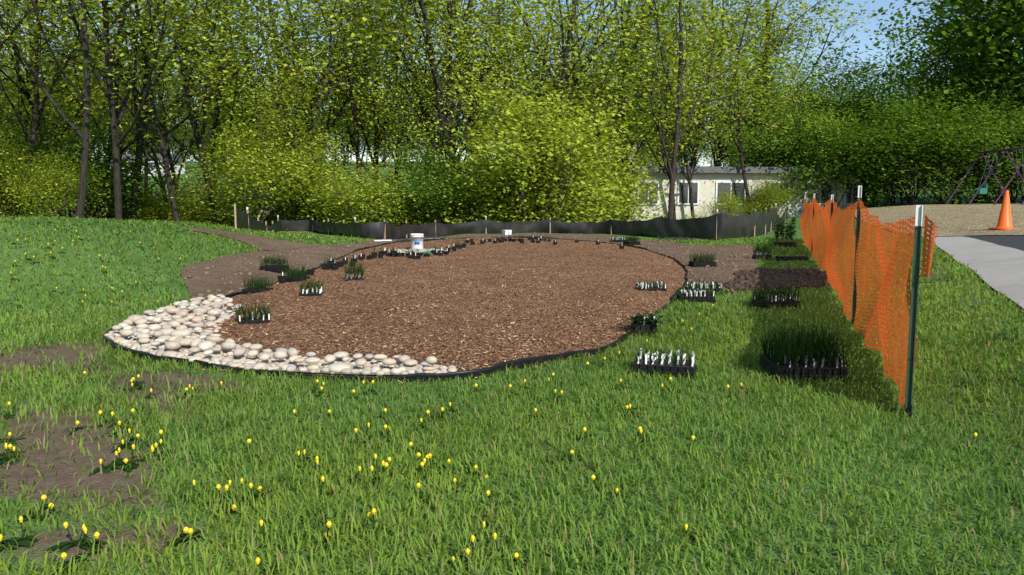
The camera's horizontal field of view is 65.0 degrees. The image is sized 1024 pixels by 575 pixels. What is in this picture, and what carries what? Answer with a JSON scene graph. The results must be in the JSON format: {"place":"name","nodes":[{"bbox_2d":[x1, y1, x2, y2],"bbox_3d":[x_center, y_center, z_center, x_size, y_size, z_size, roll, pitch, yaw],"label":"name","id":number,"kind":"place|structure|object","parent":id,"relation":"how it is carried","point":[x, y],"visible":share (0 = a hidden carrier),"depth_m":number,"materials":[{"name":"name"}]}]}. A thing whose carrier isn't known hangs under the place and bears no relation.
{"place":"outdoors","nodes":[
{"label":"outdoors","id":0,"kind":"place"},
{"bbox_2d":[0,0,1022,166],"label":"sky","id":1,"kind":"structure","parent":0,"point":[869,6],"materials":[{"name":"blue"}]},
{"bbox_2d":[0,161,1023,574],"bbox_3d":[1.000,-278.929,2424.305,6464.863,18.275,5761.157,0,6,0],"label":"ground","id":2,"kind":"structure","parent":0,"point":[68,479],"depth_m":4.05,"materials":[{"name":"green plant"}]},
{"bbox_2d":[0,93,42,215],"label":"brush","id":3,"kind":"object","parent":2,"relation":"on","point":[2,154],"visible":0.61,"depth_m":33.40,"materials":[{"name":"green plant"}]},
{"bbox_2d":[0,120,76,217],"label":"brush","id":4,"kind":"object","parent":2,"relation":"on","point":[5,210],"visible":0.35,"depth_m":33.74,"materials":[{"name":"green plant"}]},
{"bbox_2d":[0,138,113,218],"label":"brush","id":5,"kind":"object","parent":2,"relation":"on","point":[48,193],"visible":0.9,"depth_m":32.90,"materials":[{"name":"green plant"}]},
{"bbox_2d":[0,0,123,118],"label":"spring tree","id":6,"kind":"object","parent":2,"relation":"on","point":[40,93],"visible":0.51,"depth_m":35.13,"materials":[{"name":"green plant"}]},
{"bbox_2d":[0,1,146,215],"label":"spring tree","id":7,"kind":"object","parent":2,"relation":"on","point":[30,59],"visible":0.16,"depth_m":48.69,"materials":[{"name":"green plant"}]},
{"bbox_2d":[0,0,152,216],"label":"spring tree","id":8,"kind":"object","parent":2,"relation":"on","point":[23,89],"visible":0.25,"depth_m":40.85,"materials":[{"name":"green plant"}]},
{"bbox_2d":[0,0,156,46],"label":"spring tree","id":9,"kind":"object","parent":2,"relation":"on","point":[35,27],"visible":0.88,"depth_m":28.66,"materials":[{"name":"green plant"}]},
{"bbox_2d":[0,0,173,216],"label":"spring tree","id":10,"kind":"object","parent":2,"relation":"on","point":[38,105],"visible":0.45,"depth_m":34.63,"materials":[{"name":"green plant"}]},
{"bbox_2d":[0,90,193,219],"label":"brush","id":11,"kind":"object","parent":2,"relation":"on","point":[128,169],"visible":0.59,"depth_m":37.46,"materials":[{"name":"green plant"}]},
{"bbox_2d":[0,0,236,218],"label":"spring tree","id":12,"kind":"object","parent":2,"relation":"on","point":[85,136],"visible":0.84,"depth_m":30.48,"materials":[{"name":"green plant"}]},
{"bbox_2d":[0,0,262,217],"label":"spring tree","id":13,"kind":"object","parent":2,"relation":"on","point":[121,106],"visible":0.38,"depth_m":38.23,"materials":[{"name":"green plant"}]},
{"bbox_2d":[0,0,293,221],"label":"spring tree","id":14,"kind":"object","parent":2,"relation":"on","point":[162,150],"visible":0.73,"depth_m":35.11,"materials":[{"name":"green plant"}]},
{"bbox_2d":[41,0,259,198],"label":"spring tree","id":15,"kind":"object","parent":2,"relation":"on","point":[156,161],"visible":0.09,"depth_m":60.61,"materials":[{"name":"green plant"}]},
{"bbox_2d":[46,0,255,201],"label":"spring tree","id":16,"kind":"object","parent":2,"relation":"on","point":[168,150],"visible":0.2,"depth_m":56.39,"materials":[{"name":"green plant"}]},
{"bbox_2d":[70,3,248,193],"bbox_3d":[-24.608,-12.811,57.312,15.030,21.245,13.699,-1,7,-10],"label":"spring tree","id":17,"kind":"object","parent":2,"relation":"on","point":[146,138],"visible":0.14,"depth_m":57.18,"materials":[{"name":"green plant"}]},
{"bbox_2d":[0,0,319,219],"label":"spring tree","id":18,"kind":"object","parent":2,"relation":"on","point":[116,140],"visible":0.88,"depth_m":32.24,"materials":[{"name":"green plant"}]},
{"bbox_2d":[17,0,341,224],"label":"spring tree","id":19,"kind":"object","parent":2,"relation":"on","point":[194,125],"visible":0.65,"depth_m":37.44,"materials":[{"name":"green plant"}]},
{"bbox_2d":[123,167,257,226],"bbox_3d":[-16.092,-3.622,40.903,7.035,5.320,5.503,-2,7,-16],"label":"brush","id":20,"kind":"object","parent":2,"relation":"on","point":[195,217],"visible":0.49,"depth_m":40.38,"materials":[{"name":"green plant"}]},
{"bbox_2d":[3,0,396,219],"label":"spring tree","id":21,"kind":"object","parent":2,"relation":"on","point":[140,138],"visible":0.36,"depth_m":38.59,"materials":[{"name":"green plant"}]},
{"bbox_2d":[136,157,265,226],"bbox_3d":[-16.329,-3.832,42.830,6.618,6.170,8.461,-1,6,-7],"label":"brush","id":22,"kind":"object","parent":2,"relation":"on","point":[185,201],"visible":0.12,"depth_m":41.23,"materials":[{"name":"green plant"}]},
{"bbox_2d":[80,0,335,220],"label":"spring tree","id":23,"kind":"object","parent":2,"relation":"on","point":[246,117],"visible":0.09,"depth_m":58.59,"materials":[{"name":"green plant"}]},
{"bbox_2d":[98,0,401,162],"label":"spring tree","id":24,"kind":"object","parent":2,"relation":"on","point":[256,64],"visible":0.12,"depth_m":54.56,"materials":[{"name":"green plant"}]},
{"bbox_2d":[185,228,319,249],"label":"dirt track","id":25,"kind":"structure","parent":2,"relation":"on","point":[263,243],"depth_m":15.71,"materials":[{"name":"soil"}]},
{"bbox_2d":[117,0,394,189],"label":"spring tree","id":26,"kind":"object","parent":2,"relation":"on","point":[222,56],"visible":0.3,"depth_m":44.34,"materials":[{"name":"green plant"}]},
{"bbox_2d":[169,58,360,225],"bbox_3d":[-10.715,-6.313,36.872,8.986,8.396,8.162,-4,8,-33],"label":"brush","id":27,"kind":"object","parent":2,"relation":"on","point":[282,171],"visible":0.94,"depth_m":36.49,"materials":[{"name":"green plant"}]},
{"bbox_2d":[99,0,447,176],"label":"spring tree","id":28,"kind":"object","parent":2,"relation":"on","point":[269,65],"visible":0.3,"depth_m":44.77,"materials":[{"name":"green plant"}]},
{"bbox_2d":[192,71,368,223],"bbox_3d":[-10.584,-6.095,40.397,9.141,9.349,10.064,1,6,8],"label":"brush","id":29,"kind":"object","parent":2,"relation":"on","point":[275,209],"visible":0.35,"depth_m":39.12,"materials":[{"name":"green plant"}]},
{"bbox_2d":[101,0,459,215],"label":"spring tree","id":30,"kind":"object","parent":2,"relation":"on","point":[299,47],"visible":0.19,"depth_m":45.47,"materials":[{"name":"green plant"}]},
{"bbox_2d":[190,0,434,220],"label":"spring tree","id":31,"kind":"object","parent":2,"relation":"on","point":[322,90],"visible":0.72,"depth_m":39.96,"materials":[{"name":"green plant"}]},
{"bbox_2d":[274,155,402,223],"bbox_3d":[-8.849,-3.718,41.570,6.567,6.268,8.396,5,8,38],"label":"brush","id":32,"kind":"object","parent":2,"relation":"on","point":[326,216],"visible":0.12,"depth_m":40.09,"materials":[{"name":"green plant"}]},
{"bbox_2d":[236,0,469,209],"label":"spring tree","id":33,"kind":"object","parent":2,"relation":"on","point":[352,106],"visible":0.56,"depth_m":41.49,"materials":[{"name":"green plant"}]},
{"bbox_2d":[239,0,478,188],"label":"spring tree","id":34,"kind":"object","parent":2,"relation":"on","point":[374,163],"visible":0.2,"depth_m":50.10,"materials":[{"name":"green plant"}]},
{"bbox_2d":[285,145,438,225],"bbox_3d":[-6.568,-3.878,36.899,5.947,5.261,7.603,3,7,21],"label":"brush","id":35,"kind":"object","parent":2,"relation":"on","point":[377,199],"visible":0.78,"depth_m":36.19,"materials":[{"name":"green plant"}]},
{"bbox_2d":[263,0,464,195],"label":"spring tree","id":36,"kind":"object","parent":2,"relation":"on","point":[393,77],"visible":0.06,"depth_m":60.32,"materials":[{"name":"green plant"}]},
{"bbox_2d":[305,2,486,191],"bbox_3d":[-8.558,-15.023,63.489,17.657,24.254,18.069,1,6,8],"label":"spring tree","id":37,"kind":"object","parent":2,"relation":"on","point":[396,130],"visible":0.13,"depth_m":63.81,"materials":[{"name":"green plant"}]},
{"bbox_2d":[291,0,533,175],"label":"spring tree","id":38,"kind":"object","parent":2,"relation":"on","point":[424,43],"visible":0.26,"depth_m":44.74,"materials":[{"name":"green plant"}]},
{"bbox_2d":[356,111,514,224],"bbox_3d":[-3.700,-4.514,37.307,7.332,7.399,8.157,-3,7,-23],"label":"brush","id":39,"kind":"object","parent":2,"relation":"on","point":[434,186],"visible":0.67,"depth_m":36.65,"materials":[{"name":"green plant"}]},
{"bbox_2d":[292,0,579,199],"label":"spring tree","id":40,"kind":"object","parent":2,"relation":"on","point":[429,48],"visible":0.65,"depth_m":40.34,"materials":[{"name":"green plant"}]},
{"bbox_2d":[312,0,566,185],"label":"spring tree","id":41,"kind":"object","parent":2,"relation":"on","point":[403,40],"visible":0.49,"depth_m":43.18,"materials":[{"name":"green plant"}]},
{"bbox_2d":[288,0,597,209],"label":"spring tree","id":42,"kind":"object","parent":2,"relation":"on","point":[450,22],"visible":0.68,"depth_m":40.88,"materials":[{"name":"green plant"}]},
{"bbox_2d":[346,0,555,165],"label":"spring tree","id":43,"kind":"object","parent":2,"relation":"on","point":[507,14],"visible":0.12,"depth_m":51.03,"materials":[{"name":"green plant"}]},
{"bbox_2d":[350,0,562,204],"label":"spring tree","id":44,"kind":"object","parent":2,"relation":"on","point":[435,142],"visible":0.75,"depth_m":38.63,"materials":[{"name":"green plant"}]},
{"bbox_2d":[337,0,594,162],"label":"spring tree","id":45,"kind":"object","parent":2,"relation":"on","point":[536,64],"visible":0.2,"depth_m":46.70,"materials":[{"name":"green plant"}]},
{"bbox_2d":[0,229,978,574],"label":"dandelions","id":46,"kind":"object","parent":2,"relation":"on","point":[26,539],"visible":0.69,"depth_m":3.72,"materials":[{"name":"yellow plant"}]},
{"bbox_2d":[409,119,596,222],"bbox_3d":[-0.386,-4.155,37.478,8.824,6.938,7.932,1,7,10],"label":"brush","id":47,"kind":"object","parent":2,"relation":"on","point":[497,214],"visible":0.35,"depth_m":36.09,"materials":[{"name":"green plant"}]},
{"bbox_2d":[181,232,830,299],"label":"bare soil","id":48,"kind":"structure","parent":2,"relation":"on","point":[212,281],"depth_m":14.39,"materials":[{"name":"brown soil"}]},
{"bbox_2d":[103,236,687,381],"bbox_3d":[-0.244,-0.504,15.410,7.107,0.237,19.739,0,6,0],"label":"bed edging","id":49,"kind":"object","parent":48,"relation":"on","point":[519,363],"visible":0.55,"depth_m":6.01,"materials":[{"name":"black plastic"}]},
{"bbox_2d":[103,237,692,382],"bbox_3d":[-0.253,-0.522,15.436,7.046,0.147,19.686,0,6,0],"label":"mulch bed","id":50,"kind":"object","parent":48,"relation":"on","point":[530,274],"visible":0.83,"depth_m":9.41,"materials":[{"name":"brown wood"}]},
{"bbox_2d":[104,294,456,375],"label":"river rocks","id":51,"kind":"object","parent":50,"relation":"on","point":[152,332],"visible":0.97,"depth_m":6.31,"materials":[{"name":"beige stone"}]},
{"bbox_2d":[277,233,623,281],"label":"pots","id":52,"kind":"object","parent":50,"relation":"on","point":[410,254],"visible":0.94,"depth_m":16.86,"materials":[{"name":"black plastic"}]},
{"bbox_2d":[724,269,829,289],"bbox_3d":[4.164,-0.151,12.453,1.535,0.049,3.908,2,7,19],"label":"dark soil patch","id":53,"kind":"object","parent":48,"relation":"on","point":[780,279],"visible":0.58,"depth_m":12.33,"materials":[{"name":"brown soil"}]},
{"bbox_2d":[407,1,609,154],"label":"spring tree","id":54,"kind":"object","parent":2,"relation":"on","point":[424,52],"visible":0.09,"depth_m":56.86,"materials":[{"name":"green plant"}]},
{"bbox_2d":[0,214,1023,574],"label":"lawn grass","id":55,"kind":"structure","parent":2,"relation":"on","point":[612,520],"depth_m":4.12,"materials":[{"name":"green plant"}]},
{"bbox_2d":[617,308,667,334],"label":"potted plants","id":56,"kind":"object","parent":55,"relation":"on","point":[641,323],"visible":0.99,"depth_m":7.38,"materials":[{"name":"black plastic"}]},
{"bbox_2d":[236,207,787,239],"bbox_3d":[5.517,-2.522,31.404,35.425,1.579,13.395,-5,8,-35],"label":"silt fence","id":57,"kind":"object","parent":2,"relation":"on","point":[730,226],"visible":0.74,"depth_m":26.05,"materials":[{"name":"black fabric"}]},
{"bbox_2d":[411,32,660,223],"bbox_3d":[0.833,-5.975,36.132,11.382,10.656,12.662,2,7,14],"label":"willow shrub","id":58,"kind":"object","parent":2,"relation":"on","point":[526,158],"visible":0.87,"depth_m":35.02,"materials":[{"name":"green plant"}]},
{"bbox_2d":[415,0,663,218],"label":"spring tree","id":59,"kind":"object","parent":2,"relation":"on","point":[615,44],"visible":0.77,"depth_m":38.84,"materials":[{"name":"green plant"}]},
{"bbox_2d":[448,81,642,221],"bbox_3d":[0.806,-4.923,37.357,9.471,8.955,8.602,-3,7,-24],"label":"willow shrub","id":60,"kind":"object","parent":2,"relation":"on","point":[559,195],"visible":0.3,"depth_m":35.98,"materials":[{"name":"green plant"}]},
{"bbox_2d":[437,0,662,162],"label":"spring tree","id":61,"kind":"object","parent":2,"relation":"on","point":[583,54],"visible":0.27,"depth_m":47.47,"materials":[{"name":"green plant"}]},
{"bbox_2d":[478,57,666,222],"bbox_3d":[2.119,-5.779,39.278,10.224,10.558,9.286,-5,8,-39],"label":"willow shrub","id":62,"kind":"object","parent":2,"relation":"on","point":[620,168],"visible":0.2,"depth_m":38.80,"materials":[{"name":"green plant"}]},
{"bbox_2d":[461,0,687,222],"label":"spring tree","id":63,"kind":"object","parent":2,"relation":"on","point":[559,41],"visible":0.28,"depth_m":47.91,"materials":[{"name":"green plant"}]},
{"bbox_2d":[404,0,753,148],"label":"spring tree","id":64,"kind":"object","parent":2,"relation":"on","point":[586,33],"visible":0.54,"depth_m":42.58,"materials":[{"name":"green plant"}]},
{"bbox_2d":[530,72,680,222],"bbox_3d":[3.916,-6.211,43.777,11.980,10.457,10.882,5,8,40],"label":"willow shrub","id":65,"kind":"object","parent":2,"relation":"on","point":[632,197],"visible":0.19,"depth_m":42.22,"materials":[{"name":"green plant"}]},
{"bbox_2d":[572,51,671,220],"bbox_3d":[5.422,-7.045,45.590,6.391,11.782,7.307,5,8,39],"label":"tree","id":66,"kind":"object","parent":2,"relation":"on","point":[638,145],"visible":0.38,"depth_m":45.49,"materials":[{"name":"green plant"}]},
{"bbox_2d":[518,0,740,218],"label":"spring tree","id":67,"kind":"object","parent":2,"relation":"on","point":[635,46],"visible":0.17,"depth_m":51.06,"materials":[{"name":"green plant"}]},
{"bbox_2d":[507,0,757,220],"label":"spring tree","id":68,"kind":"object","parent":2,"relation":"on","point":[639,85],"visible":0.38,"depth_m":46.13,"materials":[{"name":"green plant"}]},
{"bbox_2d":[630,346,697,378],"bbox_3d":[1.102,0.521,5.843,0.485,0.203,0.319,2,7,14],"label":"plant tray","id":69,"kind":"object","parent":2,"relation":"on","point":[675,365],"visible":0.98,"depth_m":5.76,"materials":[{"name":"black plastic"}]},
{"bbox_2d":[572,0,768,218],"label":"spring tree","id":70,"kind":"object","parent":2,"relation":"on","point":[688,127],"visible":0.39,"depth_m":47.14,"materials":[{"name":"green plant"}]},
{"bbox_2d":[596,0,768,216],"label":"spring tree","id":71,"kind":"object","parent":2,"relation":"on","point":[688,177],"visible":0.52,"depth_m":48.58,"materials":[{"name":"green plant"}]},
{"bbox_2d":[570,0,816,218],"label":"spring tree","id":72,"kind":"object","parent":2,"relation":"on","point":[671,172],"visible":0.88,"depth_m":41.10,"materials":[{"name":"green plant"}]},
{"bbox_2d":[631,12,803,166],"bbox_3d":[11.960,-10.840,52.053,10.759,14.213,9.806,0,6,-4],"label":"spring tree","id":73,"kind":"object","parent":2,"relation":"on","point":[714,158],"visible":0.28,"depth_m":51.18,"materials":[{"name":"green plant"}]},
{"bbox_2d":[607,0,837,165],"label":"spring tree","id":74,"kind":"object","parent":2,"relation":"on","point":[693,159],"visible":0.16,"depth_m":62.24,"materials":[{"name":"green plant"}]},
{"bbox_2d":[701,188,757,216],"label":"willow shrub","id":75,"kind":"object","parent":2,"relation":"on","point":[728,207],"visible":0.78,"depth_m":48.03,"materials":[{"name":"green plant"}]},
{"bbox_2d":[644,0,826,166],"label":"spring tree","id":76,"kind":"object","parent":2,"relation":"on","point":[723,3],"visible":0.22,"depth_m":61.75,"materials":[{"name":"green plant"}]},
{"bbox_2d":[604,166,867,220],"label":"cream building","id":77,"kind":"structure","parent":2,"relation":"on","point":[705,182],"depth_m":51.00,"materials":[{"name":"beige paint"}]},
{"bbox_2d":[653,0,841,213],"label":"spring tree","id":78,"kind":"object","parent":2,"relation":"on","point":[734,100],"visible":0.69,"depth_m":49.50,"materials":[{"name":"green plant"}]},
{"bbox_2d":[660,0,863,166],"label":"spring tree","id":79,"kind":"object","parent":2,"relation":"on","point":[784,64],"visible":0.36,"depth_m":61.46,"materials":[{"name":"green plant"}]},
{"bbox_2d":[633,0,907,166],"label":"spring tree","id":80,"kind":"object","parent":2,"relation":"on","point":[802,30],"visible":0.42,"depth_m":60.67,"materials":[{"name":"green plant"}]},
{"bbox_2d":[742,173,801,215],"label":"willow shrub","id":81,"kind":"object","parent":2,"relation":"on","point":[774,196],"visible":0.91,"depth_m":49.75,"materials":[{"name":"green plant"}]},
{"bbox_2d":[700,35,846,166],"bbox_3d":[19.063,-11.623,58.821,11.525,13.794,8.610,-5,8,-35],"label":"full tree","id":82,"kind":"object","parent":2,"relation":"on","point":[763,94],"visible":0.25,"depth_m":58.45,"materials":[{"name":"green plant"}]},
{"bbox_2d":[749,283,802,308],"bbox_3d":[3.074,0.088,9.397,0.635,0.282,0.445,0,6,0],"label":"tray","id":83,"kind":"object","parent":2,"relation":"on","point":[780,298],"visible":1,"depth_m":9.34,"materials":[{"name":"black plastic"}]},
{"bbox_2d":[661,0,906,166],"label":"spring tree","id":84,"kind":"object","parent":2,"relation":"on","point":[770,50],"visible":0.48,"depth_m":58.90,"materials":[{"name":"green plant"}]},
{"bbox_2d":[725,113,850,212],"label":"shrub","id":85,"kind":"object","parent":2,"relation":"on","point":[770,157],"visible":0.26,"depth_m":51.33,"materials":[{"name":"green plant"}]},
{"bbox_2d":[727,57,869,172],"bbox_3d":[18.077,-9.572,51.680,8.101,11.101,8.290,-3,7,-27],"label":"tree","id":86,"kind":"object","parent":2,"relation":"on","point":[799,94],"visible":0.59,"depth_m":50.86,"materials":[{"name":"green plant"}]},
{"bbox_2d":[722,67,884,214],"bbox_3d":[18.344,-8.991,52.501,11.336,9.972,10.190,-2,7,-17],"label":"shrub","id":87,"kind":"object","parent":2,"relation":"on","point":[787,137],"visible":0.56,"depth_m":50.96,"materials":[{"name":"green plant"}]},
{"bbox_2d":[753,318,855,381],"bbox_3d":[2.120,0.441,5.850,0.700,0.385,0.755,0,6,0],"label":"tray","id":88,"kind":"object","parent":2,"relation":"on","point":[791,356],"visible":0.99,"depth_m":5.71,"materials":[{"name":"green plant"}]},
{"bbox_2d":[759,30,895,140],"bbox_3d":[23.401,-12.123,60.180,10.216,13.707,10.807,2,7,20],"label":"full tree","id":89,"kind":"object","parent":2,"relation":"on","point":[831,79],"visible":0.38,"depth_m":58.80,"materials":[{"name":"green plant"}]},
{"bbox_2d":[767,95,893,207],"bbox_3d":[20.252,-8.318,51.811,7.606,7.957,9.724,1,7,11],"label":"shrub","id":90,"kind":"object","parent":2,"relation":"on","point":[835,140],"visible":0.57,"depth_m":50.31,"materials":[{"name":"green plant"}]},
{"bbox_2d":[808,57,908,144],"bbox_3d":[25.928,-11.356,59.827,9.035,11.651,9.256,4,8,33],"label":"full tree","id":91,"kind":"object","parent":2,"relation":"on","point":[856,101],"visible":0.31,"depth_m":59.28,"materials":[{"name":"green plant"}]},
{"bbox_2d":[805,186,922,418],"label":"fence posts","id":92,"kind":"object","parent":2,"relation":"on","point":[913,308],"visible":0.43,"depth_m":4.71,"materials":[{"name":"green metal"}]},
{"bbox_2d":[800,198,936,414],"bbox_3d":[5.505,-0.966,14.272,0.310,1.293,20.433,2,7,18],"label":"orange fence","id":93,"kind":"object","parent":2,"relation":"on","point":[880,311],"visible":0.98,"depth_m":7.04,"materials":[{"name":"orange plastic"}]},
{"bbox_2d":[832,90,978,206],"bbox_3d":[23.980,-8.408,50.895,7.441,7.707,9.514,-3,7,-24],"label":"shrub","id":94,"kind":"object","parent":2,"relation":"on","point":[887,190],"visible":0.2,"depth_m":50.62,"materials":[{"name":"green plant"}]},
{"bbox_2d":[819,82,1008,206],"bbox_3d":[23.247,-8.216,48.186,9.006,7.847,11.513,0,6,0],"label":"shrub","id":95,"kind":"object","parent":2,"relation":"on","point":[899,149],"visible":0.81,"depth_m":47.30,"materials":[{"name":"green plant"}]},
{"bbox_2d":[828,0,1023,202],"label":"tall tree","id":96,"kind":"object","parent":2,"relation":"on","point":[962,10],"visible":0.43,"depth_m":52.93,"materials":[{"name":"green plant"}]},
{"bbox_2d":[843,72,1023,203],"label":"shrub","id":97,"kind":"object","parent":2,"relation":"on","point":[940,180],"visible":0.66,"depth_m":46.72,"materials":[{"name":"green plant"}]},
{"bbox_2d":[850,0,1022,197],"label":"full tree","id":98,"kind":"object","parent":2,"relation":"on","point":[900,30],"visible":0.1,"depth_m":65.78,"materials":[{"name":"green plant"}]},
{"bbox_2d":[855,204,1023,236],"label":"playground wood chips","id":99,"kind":"object","parent":2,"relation":"on","point":[961,219],"visible":0.77,"depth_m":24.97,"materials":[{"name":"beige wood"}]},
{"bbox_2d":[864,0,1021,202],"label":"full tree","id":100,"kind":"object","parent":2,"relation":"on","point":[944,48],"visible":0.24,"depth_m":56.24,"materials":[{"name":"green plant"}]},
{"bbox_2d":[883,13,1023,202],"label":"full tree","id":101,"kind":"object","parent":2,"relation":"on","point":[932,87],"visible":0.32,"depth_m":52.49,"materials":[{"name":"green plant"}]},
{"bbox_2d":[905,68,1023,203],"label":"shrub","id":102,"kind":"object","parent":2,"relation":"on","point":[976,201],"visible":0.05,"depth_m":50.03,"materials":[{"name":"green plant"}]},
{"bbox_2d":[906,0,1023,124],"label":"tall tree","id":103,"kind":"object","parent":2,"relation":"on","point":[995,42],"visible":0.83,"depth_m":48.60,"materials":[{"name":"green plant"}]},
{"bbox_2d":[925,74,1023,203],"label":"shrub","id":104,"kind":"object","parent":2,"relation":"on","point":[1002,168],"visible":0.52,"depth_m":46.84,"materials":[{"name":"green plant"}]},
{"bbox_2d":[946,147,1023,204],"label":"swing set","id":105,"kind":"object","parent":2,"relation":"on","point":[982,189],"visible":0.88,"depth_m":42.92,"materials":[{"name":"purple"}]},
{"bbox_2d":[927,236,1023,307],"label":"concrete path","id":106,"kind":"structure","parent":0,"point":[998,267],"depth_m":11.61,"materials":[{"name":"grey concrete"}]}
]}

